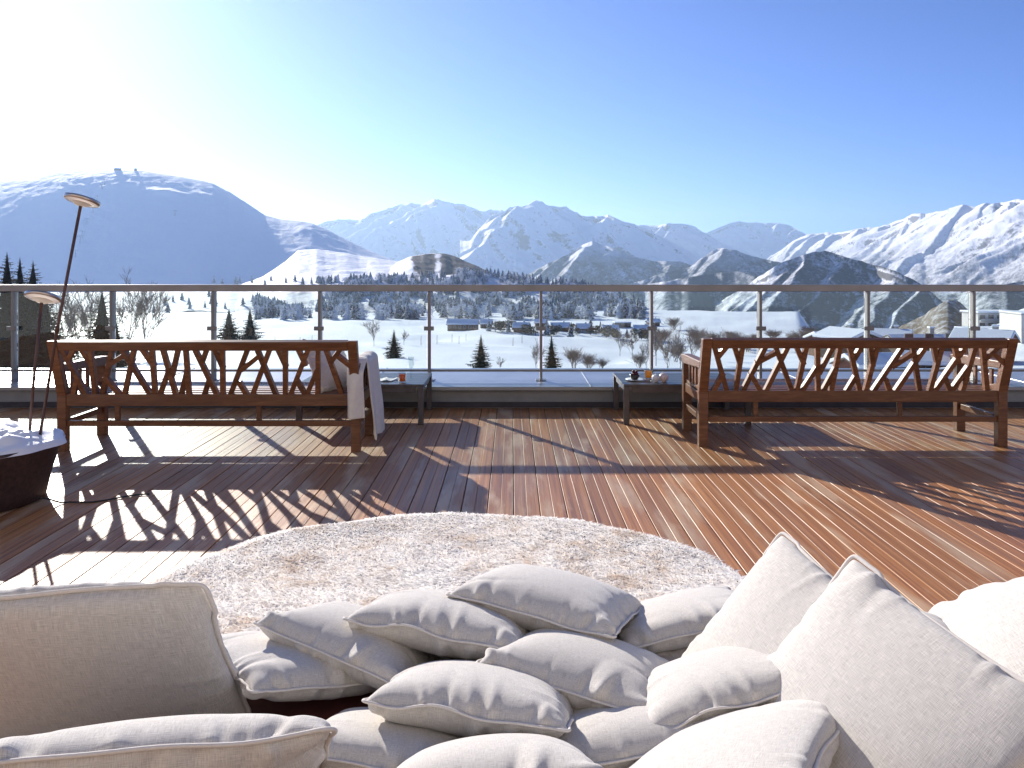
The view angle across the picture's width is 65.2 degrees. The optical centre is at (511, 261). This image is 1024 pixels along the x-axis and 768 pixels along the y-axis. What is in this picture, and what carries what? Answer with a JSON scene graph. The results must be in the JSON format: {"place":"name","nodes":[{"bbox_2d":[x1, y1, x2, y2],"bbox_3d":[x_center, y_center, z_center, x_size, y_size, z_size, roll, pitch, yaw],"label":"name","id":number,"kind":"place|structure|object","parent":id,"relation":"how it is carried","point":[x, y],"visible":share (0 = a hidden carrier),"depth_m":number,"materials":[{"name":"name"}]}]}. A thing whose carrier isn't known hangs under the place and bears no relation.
{"place":"outdoors","nodes":[
{"label":"outdoors","id":0,"kind":"place"},
{"bbox_2d":[0,292,253,312],"bbox_3d":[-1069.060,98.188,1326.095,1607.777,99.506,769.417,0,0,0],"label":"snow slope","id":1,"kind":"structure","parent":0,"point":[198,300],"depth_m":1236.15,"materials":[{"name":"snow"}]},
{"bbox_2d":[0,169,393,292],"bbox_3d":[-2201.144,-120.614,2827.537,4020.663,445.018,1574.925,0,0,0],"label":"mountain","id":2,"kind":"structure","parent":0,"point":[155,228],"depth_m":2445.28,"materials":[{"name":"snow"}]},
{"bbox_2d":[236,249,398,300],"bbox_3d":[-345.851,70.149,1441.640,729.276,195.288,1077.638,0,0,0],"label":"snow slope","id":3,"kind":"structure","parent":0,"point":[308,264],"depth_m":1491.67,"materials":[{"name":"snow"}]},
{"bbox_2d":[318,199,503,260],"bbox_3d":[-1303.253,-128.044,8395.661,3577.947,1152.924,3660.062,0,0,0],"label":"mountain","id":4,"kind":"structure","parent":0,"point":[400,232],"depth_m":8509.26,"materials":[{"name":"snow"}]},
{"bbox_2d":[389,253,484,278],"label":"hill","id":5,"kind":"structure","parent":0,"point":[426,263],"depth_m":1395.43,"materials":[{"name":"snow"}]},
{"bbox_2d":[235,274,647,312],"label":"hill","id":6,"kind":"structure","parent":0,"point":[305,298],"depth_m":831.29,"materials":[{"name":"snow"}]},
{"bbox_2d":[145,266,642,319],"bbox_3d":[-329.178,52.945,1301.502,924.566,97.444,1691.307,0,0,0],"label":"wood","id":7,"kind":"object","parent":6,"relation":"on","point":[360,295],"visible":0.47,"depth_m":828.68,"materials":[{"name":"plant"}]},
{"bbox_2d":[0,0,1023,234],"label":"sky","id":8,"kind":"structure","parent":0,"point":[808,116],"materials":[{"name":"blue"}]},
{"bbox_2d":[487,417,540,515],"bbox_3d":[0.800,1.630,2.900,19.500,0.440,9.000,0,0,0],"label":"deck base","id":9,"kind":"object","parent":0,"point":[513,471],"depth_m":5.36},
{"bbox_2d":[0,408,1023,611],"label":"deck","id":10,"kind":"structure","parent":9,"relation":"on","point":[925,516],"depth_m":4.85,"materials":[{"name":"brown wood"}]},
{"bbox_2d":[0,445,60,511],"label":"plant pot","id":11,"kind":"object","parent":10,"relation":"on","point":[24,479],"visible":0.69,"depth_m":4.37,"materials":[{"name":"metal"}]},
{"bbox_2d":[0,419,66,458],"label":"snow","id":12,"kind":"structure","parent":11,"relation":"in","point":[19,438],"depth_m":4.46,"materials":[{"name":"snow"}]},
{"bbox_2d":[24,290,60,429],"bbox_3d":[-2.713,0.605,4.629,0.193,0.892,0.184,0,0,0],"label":"outdoor garden lamp","id":13,"kind":"object","parent":12,"relation":"in","point":[41,297],"visible":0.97,"depth_m":4.60,"materials":[{"name":"beige"}]},
{"bbox_2d":[39,192,100,434],"bbox_3d":[-2.493,0.341,4.536,0.350,1.452,0.187,0,0,22],"label":"outdoor garden lamp","id":14,"kind":"object","parent":12,"relation":"in","point":[80,200],"visible":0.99,"depth_m":4.50,"materials":[{"name":"beige"}]},
{"bbox_2d":[39,493,149,503],"bbox_3d":[-2.348,1.319,4.511,0.555,0.059,0.063,0,0,-23],"label":"cable","id":15,"kind":"object","parent":10,"relation":"on","point":[93,501],"visible":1,"depth_m":4.48,"materials":[{"name":"black plastic"}]},
{"bbox_2d":[46,340,373,451],"bbox_3d":[-2.157,0.947,5.943,2.154,0.805,0.782,0,0,0],"label":"garden bench","id":16,"kind":"object","parent":10,"relation":"on","point":[103,391],"visible":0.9,"depth_m":5.68,"materials":[{"name":"brown wood"}]},
{"bbox_2d":[302,339,347,392],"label":"cushion","id":17,"kind":"object","parent":16,"relation":"on","point":[327,382],"visible":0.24,"depth_m":5.87,"materials":[{"name":"fabric"}]},
{"bbox_2d":[346,351,384,439],"bbox_3d":[-1.088,0.994,5.929,0.224,0.608,0.667,0,0,0],"label":"blanket","id":18,"kind":"object","parent":16,"relation":"hanging from","point":[355,395],"visible":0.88,"depth_m":5.78,"materials":[{"name":"fabric"}]},
{"bbox_2d":[246,692,373,719],"bbox_3d":[-0.190,1.192,2.000,2.046,0.315,2.412,0,0,0],"label":"daybed","id":19,"kind":"object","parent":10,"relation":"on","point":[325,709],"depth_m":1.86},
{"bbox_2d":[0,581,250,738],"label":"cushion","id":20,"kind":"object","parent":19,"relation":"on","point":[81,654],"visible":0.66,"depth_m":1.58,"materials":[{"name":"fabric"}]},
{"bbox_2d":[0,713,337,767],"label":"cushion","id":21,"kind":"object","parent":19,"relation":"on","point":[250,740],"visible":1,"depth_m":1.19,"materials":[{"name":"fabric"}]},
{"bbox_2d":[222,631,377,701],"bbox_3d":[-0.522,0.962,1.919,0.402,0.117,0.402,20,-19,-38],"label":"cushion","id":22,"kind":"object","parent":19,"relation":"on","point":[267,667],"visible":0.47,"depth_m":1.77,"materials":[{"name":"fabric"}]},
{"bbox_2d":[253,601,440,688],"bbox_3d":[-0.376,0.943,1.985,0.395,0.137,0.395,12,-14,20],"label":"cushion","id":23,"kind":"object","parent":22,"relation":"on","point":[327,633],"visible":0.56,"depth_m":1.85,"materials":[{"name":"fabric"}]},
{"bbox_2d":[322,707,464,767],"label":"cushion","id":24,"kind":"object","parent":19,"relation":"on","point":[364,737],"visible":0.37,"depth_m":1.50,"materials":[{"name":"fabric"}]},
{"bbox_2d":[145,511,745,660],"bbox_3d":[-0.191,1.145,2.473,2.203,0.328,1.618,0,0,0],"label":"fur throw","id":25,"kind":"object","parent":19,"relation":"on","point":[363,562],"visible":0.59,"depth_m":2.66,"materials":[{"name":"fur"}]},
{"bbox_2d":[343,589,528,660],"bbox_3d":[-0.152,0.918,2.037,0.436,0.136,0.436,5,-16,12],"label":"cushion","id":26,"kind":"object","parent":25,"relation":"on","point":[436,622],"visible":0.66,"depth_m":1.87,"materials":[{"name":"fabric"}]},
{"bbox_2d":[446,564,641,639],"bbox_3d":[0.104,0.897,2.121,0.437,0.142,0.437,5,-11,20],"label":"cushion","id":27,"kind":"object","parent":25,"relation":"on","point":[529,598],"visible":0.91,"depth_m":1.98,"materials":[{"name":"fabric"}]},
{"bbox_2d":[476,628,669,709],"bbox_3d":[0.172,0.937,1.838,0.400,0.138,0.400,6,-12,23],"label":"cushion","id":28,"kind":"object","parent":25,"relation":"on","point":[578,670],"visible":0.67,"depth_m":1.72,"materials":[{"name":"fabric"}]},
{"bbox_2d":[617,586,733,652],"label":"cushion","id":29,"kind":"object","parent":25,"relation":"on","point":[673,621],"visible":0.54,"depth_m":2.06,"materials":[{"name":"fabric"}]},
{"bbox_2d":[362,660,575,737],"bbox_3d":[-0.062,0.927,1.701,0.410,0.128,0.410,2,-19,10],"label":"cushion","id":30,"kind":"object","parent":19,"relation":"on","point":[465,698],"visible":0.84,"depth_m":1.55,"materials":[{"name":"fabric"}]},
{"bbox_2d":[397,733,602,767],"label":"cushion","id":31,"kind":"object","parent":19,"relation":"on","point":[514,750],"visible":0.98,"depth_m":1.32,"materials":[{"name":"fabric"}]},
{"bbox_2d":[558,705,698,767],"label":"cushion","id":32,"kind":"object","parent":19,"relation":"on","point":[619,737],"visible":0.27,"depth_m":1.51,"materials":[{"name":"fabric"}]},
{"bbox_2d":[646,646,780,728],"bbox_3d":[0.425,0.895,1.690,0.361,0.112,0.361,-15,-15,-3],"label":"cushion","id":33,"kind":"object","parent":32,"relation":"on","point":[699,686],"visible":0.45,"depth_m":1.57,"materials":[{"name":"fabric"}]},
{"bbox_2d":[628,700,839,767],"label":"cushion","id":34,"kind":"object","parent":32,"relation":"on","point":[794,734],"visible":0.82,"depth_m":1.35,"materials":[{"name":"fabric"}]},
{"bbox_2d":[682,532,832,656],"bbox_3d":[0.556,0.867,1.686,0.114,0.487,0.487,38,-2,-15],"label":"cushion","id":35,"kind":"object","parent":19,"relation":"on","point":[780,589],"visible":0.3,"depth_m":1.77,"materials":[{"name":"fabric"}]},
{"bbox_2d":[767,554,1023,767],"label":"cushion","id":36,"kind":"object","parent":19,"relation":"on","point":[881,669],"visible":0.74,"depth_m":1.37,"materials":[{"name":"fabric"}]},
{"bbox_2d":[296,373,431,424],"bbox_3d":[-1.262,1.181,6.980,1.060,0.336,0.716,0,0,0],"label":"table","id":37,"kind":"object","parent":10,"relation":"on","point":[413,381],"visible":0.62,"depth_m":6.67,"materials":[{"name":"brown wood"}]},
{"bbox_2d":[0,391,1023,410],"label":"kerb","id":38,"kind":"structure","parent":10,"relation":"on","point":[481,396],"depth_m":7.40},
{"bbox_2d":[0,368,1023,390],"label":"kerb flashing","id":39,"kind":"object","parent":38,"relation":"on","point":[519,381],"visible":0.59,"depth_m":7.88,"materials":[{"name":"metal"}]},
{"bbox_2d":[0,285,1023,380],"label":"glass railing","id":40,"kind":"object","parent":39,"relation":"on","point":[112,290],"visible":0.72,"depth_m":7.72,"materials":[{"name":"glass"}]},
{"bbox_2d":[0,402,1023,406],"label":"kerb strip","id":41,"kind":"object","parent":38,"relation":"attached to","point":[641,404],"visible":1,"depth_m":7.38,"materials":[{"name":"concrete"}]},
{"bbox_2d":[613,373,750,424],"bbox_3d":[1.455,1.181,6.980,1.060,0.336,0.716,0,0,0],"label":"table","id":42,"kind":"object","parent":10,"relation":"on","point":[672,383],"visible":0.64,"depth_m":6.65,"materials":[{"name":"brown wood"}]},
{"bbox_2d":[680,338,1018,446],"bbox_3d":[2.493,0.947,6.103,2.255,0.805,0.782,0,0,0],"label":"garden bench","id":43,"kind":"object","parent":10,"relation":"on","point":[959,389],"visible":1,"depth_m":5.84,"materials":[{"name":"brown wood"}]},
{"bbox_2d":[923,611,948,629],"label":"cushion","id":44,"kind":"object","parent":10,"relation":"on","point":[938,619],"visible":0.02,"depth_m":2.64,"materials":[{"name":"fabric"}]},
{"bbox_2d":[929,576,1023,677],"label":"cushion","id":45,"kind":"object","parent":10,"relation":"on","point":[987,619],"visible":0.39,"depth_m":2.48,"materials":[{"name":"fabric"}]},
{"bbox_2d":[51,309,1023,367],"bbox_3d":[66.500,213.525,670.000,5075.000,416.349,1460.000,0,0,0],"label":"snow field","id":46,"kind":"structure","parent":0,"point":[452,349],"depth_m":261.54,"materials":[{"name":"snow"}]},
{"bbox_2d":[0,255,25,367],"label":"fir tree","id":47,"kind":"object","parent":46,"relation":"on","point":[5,299],"visible":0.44,"depth_m":87.50,"materials":[{"name":"green plant"}]},
{"bbox_2d":[0,260,51,367],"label":"fir tree","id":48,"kind":"object","parent":46,"relation":"on","point":[19,274],"visible":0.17,"depth_m":89.83,"materials":[{"name":"green plant"}]},
{"bbox_2d":[0,263,82,367],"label":"fir tree","id":49,"kind":"object","parent":46,"relation":"on","point":[28,309],"visible":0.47,"depth_m":85.12,"materials":[{"name":"green plant"}]},
{"bbox_2d":[10,304,82,367],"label":"fir tree","id":50,"kind":"object","parent":46,"relation":"on","point":[47,332],"visible":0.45,"depth_m":81.48,"materials":[{"name":"green plant"}]},
{"bbox_2d":[49,282,84,339],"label":"bare tree","id":51,"kind":"object","parent":46,"relation":"on","point":[71,323],"visible":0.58,"depth_m":109.56,"materials":[{"name":"plant"}]},
{"bbox_2d":[52,274,94,358],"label":"bare tree","id":52,"kind":"object","parent":46,"relation":"on","point":[68,308],"visible":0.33,"depth_m":115.60,"materials":[{"name":"plant"}]},
{"bbox_2d":[65,282,108,338],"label":"bare tree","id":53,"kind":"object","parent":46,"relation":"on","point":[83,315],"visible":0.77,"depth_m":111.75,"materials":[{"name":"plant"}]},
{"bbox_2d":[75,292,142,367],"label":"fir tree","id":54,"kind":"object","parent":46,"relation":"on","point":[101,322],"visible":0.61,"depth_m":93.60,"materials":[{"name":"green plant"}]},
{"bbox_2d":[106,267,156,351],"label":"bare tree","id":55,"kind":"object","parent":46,"relation":"on","point":[122,310],"visible":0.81,"depth_m":139.21,"materials":[{"name":"plant"}]},
{"bbox_2d":[127,281,172,358],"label":"bare tree","id":56,"kind":"object","parent":46,"relation":"on","point":[157,307],"visible":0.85,"depth_m":139.82,"materials":[{"name":"plant"}]},
{"bbox_2d":[217,309,241,339],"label":"spruce tree","id":57,"kind":"object","parent":46,"relation":"on","point":[228,332],"visible":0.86,"depth_m":246.69,"materials":[{"name":"green plant"}]},
{"bbox_2d":[232,309,265,339],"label":"spruce tree","id":58,"kind":"object","parent":46,"relation":"on","point":[250,331],"visible":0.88,"depth_m":245.79,"materials":[{"name":"green plant"}]},
{"bbox_2d":[341,304,351,319],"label":"conifer","id":59,"kind":"object","parent":46,"relation":"on","point":[346,315],"visible":0.96,"depth_m":463.11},
{"bbox_2d":[363,320,382,339],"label":"bare tree","id":60,"kind":"object","parent":46,"relation":"on","point":[372,328],"visible":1,"depth_m":196.91,"materials":[{"name":"plant"}]},
{"bbox_2d":[382,330,403,359],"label":"spruce tree","id":61,"kind":"object","parent":46,"relation":"on","point":[392,352],"visible":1,"depth_m":152.69,"materials":[{"name":"green plant"}]},
{"bbox_2d":[403,303,411,319],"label":"conifer","id":62,"kind":"object","parent":46,"relation":"on","point":[407,314],"visible":0.97,"depth_m":463.23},
{"bbox_2d":[446,318,479,330],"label":"barn","id":63,"kind":"structure","parent":46,"relation":"on","point":[469,324],"depth_m":311.66,"materials":[{"name":"beige"}]},
{"bbox_2d":[467,336,490,367],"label":"spruce tree","id":64,"kind":"object","parent":46,"relation":"on","point":[481,359],"visible":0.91,"depth_m":110.18,"materials":[{"name":"green plant"}]},
{"bbox_2d":[479,318,492,327],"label":"chalet","id":65,"kind":"object","parent":46,"relation":"on","point":[483,323],"visible":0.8,"depth_m":323.82,"materials":[{"name":"beige"}]},
{"bbox_2d":[512,321,529,332],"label":"chalet","id":66,"kind":"object","parent":46,"relation":"on","point":[516,326],"visible":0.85,"depth_m":291.28,"materials":[{"name":"beige"}]},
{"bbox_2d":[530,338,544,364],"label":"bare tree","id":67,"kind":"object","parent":46,"relation":"on","point":[536,353],"visible":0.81,"depth_m":111.07,"materials":[{"name":"plant"}]},
{"bbox_2d":[542,320,551,335],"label":"conifer","id":68,"kind":"object","parent":46,"relation":"on","point":[547,332],"visible":0.81,"depth_m":283.20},
{"bbox_2d":[542,334,562,367],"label":"spruce tree","id":69,"kind":"object","parent":46,"relation":"on","point":[551,359],"visible":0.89,"depth_m":111.66,"materials":[{"name":"green plant"}]},
{"bbox_2d":[549,321,569,331],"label":"chalet","id":70,"kind":"object","parent":46,"relation":"on","point":[565,326],"visible":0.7,"depth_m":322.97,"materials":[{"name":"beige"}]},
{"bbox_2d":[560,347,586,367],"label":"bare bush","id":71,"kind":"object","parent":46,"relation":"on","point":[572,355],"visible":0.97,"depth_m":122.12,"materials":[{"name":"plant"}]},
{"bbox_2d":[576,322,590,332],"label":"chalet","id":72,"kind":"object","parent":46,"relation":"on","point":[583,327],"visible":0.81,"depth_m":321.57,"materials":[{"name":"beige"}]},
{"bbox_2d":[580,353,597,367],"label":"bare bush","id":73,"kind":"object","parent":46,"relation":"on","point":[587,361],"visible":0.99,"depth_m":108.56,"materials":[{"name":"plant"}]},
{"bbox_2d":[614,303,622,317],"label":"conifer","id":74,"kind":"object","parent":46,"relation":"on","point":[618,314],"visible":0.94,"depth_m":458.31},
{"bbox_2d":[613,321,630,327],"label":"chalet","id":75,"kind":"object","parent":46,"relation":"on","point":[624,324],"visible":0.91,"depth_m":367.66,"materials":[{"name":"beige"}]},
{"bbox_2d":[614,331,630,349],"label":"bare tree","id":76,"kind":"object","parent":46,"relation":"on","point":[620,338],"visible":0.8,"depth_m":196.18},
{"bbox_2d":[621,300,628,317],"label":"conifer","id":77,"kind":"object","parent":46,"relation":"on","point":[625,310],"visible":0.94,"depth_m":454.77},
{"bbox_2d":[622,330,638,354],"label":"bare tree","id":78,"kind":"object","parent":46,"relation":"on","point":[632,343],"visible":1,"depth_m":187.46,"materials":[{"name":"plant"}]},
{"bbox_2d":[628,353,645,367],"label":"bare bush","id":79,"kind":"object","parent":46,"relation":"on","point":[638,358],"visible":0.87,"depth_m":128.59,"materials":[{"name":"plant"}]},
{"bbox_2d":[637,340,654,366],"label":"bare tree","id":80,"kind":"object","parent":46,"relation":"on","point":[646,347],"visible":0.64,"depth_m":122.81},
{"bbox_2d":[645,317,660,325],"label":"chalet","id":81,"kind":"object","parent":46,"relation":"on","point":[655,322],"visible":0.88,"depth_m":371.97,"materials":[{"name":"beige"}]},
{"bbox_2d":[644,329,670,355],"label":"bare tree","id":82,"kind":"object","parent":46,"relation":"on","point":[655,338],"visible":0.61,"depth_m":139.43,"materials":[{"name":"plant"}]},
{"bbox_2d":[653,328,672,344],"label":"bare bush","id":83,"kind":"object","parent":46,"relation":"on","point":[662,331],"visible":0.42,"depth_m":249.07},
{"bbox_2d":[653,330,679,367],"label":"bare tree","id":84,"kind":"object","parent":46,"relation":"on","point":[664,350],"visible":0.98,"depth_m":115.99,"materials":[{"name":"plant"}]},
{"bbox_2d":[657,316,682,329],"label":"bare bush","id":85,"kind":"object","parent":46,"relation":"on","point":[674,321],"visible":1,"depth_m":342.19,"materials":[{"name":"plant"}]},
{"bbox_2d":[665,328,687,367],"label":"bare tree","id":86,"kind":"object","parent":46,"relation":"on","point":[679,345],"visible":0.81,"depth_m":130.36,"materials":[{"name":"plant"}]},
{"bbox_2d":[665,342,688,361],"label":"bare bush","id":87,"kind":"object","parent":46,"relation":"on","point":[677,353],"visible":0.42,"depth_m":163.61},
{"bbox_2d":[677,327,709,343],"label":"bare bush","id":88,"kind":"object","parent":46,"relation":"on","point":[695,336],"visible":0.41,"depth_m":249.26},
{"bbox_2d":[685,326,709,354],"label":"bare tree","id":89,"kind":"object","parent":46,"relation":"on","point":[692,339],"visible":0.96,"depth_m":149.38,"materials":[{"name":"plant"}]},
{"bbox_2d":[763,329,781,337],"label":"bare bush","id":90,"kind":"object","parent":46,"relation":"on","point":[772,334],"visible":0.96,"depth_m":278.69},
{"bbox_2d":[785,331,806,337],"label":"bare bush","id":91,"kind":"object","parent":46,"relation":"on","point":[795,335],"visible":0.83,"depth_m":267.70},
{"bbox_2d":[803,331,822,357],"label":"chalet","id":92,"kind":"object","parent":46,"relation":"on","point":[811,350],"visible":0.09,"depth_m":132.69,"materials":[{"name":"beige"}]},
{"bbox_2d":[812,323,882,357],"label":"chalet","id":93,"kind":"object","parent":46,"relation":"on","point":[849,331],"visible":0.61,"depth_m":117.11,"materials":[{"name":"beige"}]},
{"bbox_2d":[829,352,907,367],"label":"chalet","id":94,"kind":"object","parent":46,"relation":"on","point":[883,358],"visible":0.29,"depth_m":98.71,"materials":[{"name":"beige"}]},
{"bbox_2d":[872,325,912,351],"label":"chalet","id":95,"kind":"object","parent":46,"relation":"on","point":[886,331],"visible":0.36,"depth_m":120.77,"materials":[{"name":"beige"}]},
{"bbox_2d":[881,326,952,353],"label":"building","id":96,"kind":"structure","parent":46,"relation":"on","point":[930,334],"depth_m":109.10,"materials":[{"name":"beige"}]},
{"bbox_2d":[900,348,951,367],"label":"chalet","id":97,"kind":"object","parent":46,"relation":"on","point":[926,360],"visible":0.3,"depth_m":101.83,"materials":[{"name":"beige"}]},
{"bbox_2d":[959,310,998,325],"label":"apartment building","id":98,"kind":"structure","parent":46,"relation":"on","point":[987,317],"depth_m":295.03,"materials":[{"name":"white concrete"}]},
{"bbox_2d":[948,324,1020,358],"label":"chalet","id":99,"kind":"object","parent":46,"relation":"on","point":[995,331],"visible":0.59,"depth_m":98.75,"materials":[{"name":"beige"}]},
{"bbox_2d":[998,310,1023,343],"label":"pale block","id":100,"kind":"structure","parent":46,"relation":"on","point":[1011,319],"depth_m":149.45,"materials":[{"name":"beige"}]},
{"bbox_2d":[460,200,699,277],"bbox_3d":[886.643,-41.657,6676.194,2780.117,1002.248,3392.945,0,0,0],"label":"mountain","id":101,"kind":"structure","parent":0,"point":[531,237],"depth_m":6698.34,"materials":[{"name":"snow"}]},
{"bbox_2d":[524,241,690,293],"bbox_3d":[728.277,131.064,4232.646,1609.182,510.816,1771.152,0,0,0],"label":"mountain","id":102,"kind":"structure","parent":0,"point":[598,263],"depth_m":4462.30,"materials":[{"name":"snow"}]},
{"bbox_2d":[638,223,734,258],"bbox_3d":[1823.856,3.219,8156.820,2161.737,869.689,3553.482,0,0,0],"label":"mountain","id":103,"kind":"structure","parent":0,"point":[696,242],"depth_m":8790.53,"materials":[{"name":"snow"}]},
{"bbox_2d":[621,271,756,310],"bbox_3d":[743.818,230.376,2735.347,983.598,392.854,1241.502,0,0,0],"label":"mountain","id":104,"kind":"structure","parent":0,"point":[678,301],"depth_m":2920.67,"materials":[{"name":"snow"}]},
{"bbox_2d":[630,248,779,284],"bbox_3d":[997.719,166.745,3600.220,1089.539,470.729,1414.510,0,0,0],"label":"mountain","id":105,"kind":"structure","parent":0,"point":[719,260],"depth_m":3888.31,"materials":[{"name":"snow"}]},
{"bbox_2d":[707,221,805,258],"bbox_3d":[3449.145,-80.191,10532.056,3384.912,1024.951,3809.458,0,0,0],"label":"mountain","id":106,"kind":"structure","parent":0,"point":[762,240],"depth_m":11329.73,"materials":[{"name":"snow"}]},
{"bbox_2d":[715,251,942,330],"bbox_3d":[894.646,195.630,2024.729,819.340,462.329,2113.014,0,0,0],"label":"mountain","id":107,"kind":"structure","parent":0,"point":[822,310],"depth_m":2287.93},
{"bbox_2d":[767,199,1023,297],"bbox_3d":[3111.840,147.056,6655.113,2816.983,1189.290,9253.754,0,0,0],"label":"mountain","id":108,"kind":"structure","parent":0,"point":[982,244],"depth_m":5714.12,"materials":[{"name":"snow"}]},
{"bbox_2d":[899,299,967,333],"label":"hill","id":109,"kind":"structure","parent":0,"point":[944,317],"depth_m":393.91,"materials":[{"name":"snow"}]},
{"bbox_2d":[938,281,1023,309],"bbox_3d":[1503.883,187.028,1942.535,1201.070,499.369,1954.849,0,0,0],"label":"mountain","id":110,"kind":"structure","parent":0,"point":[999,300],"depth_m":2341.07,"materials":[{"name":"snow"}]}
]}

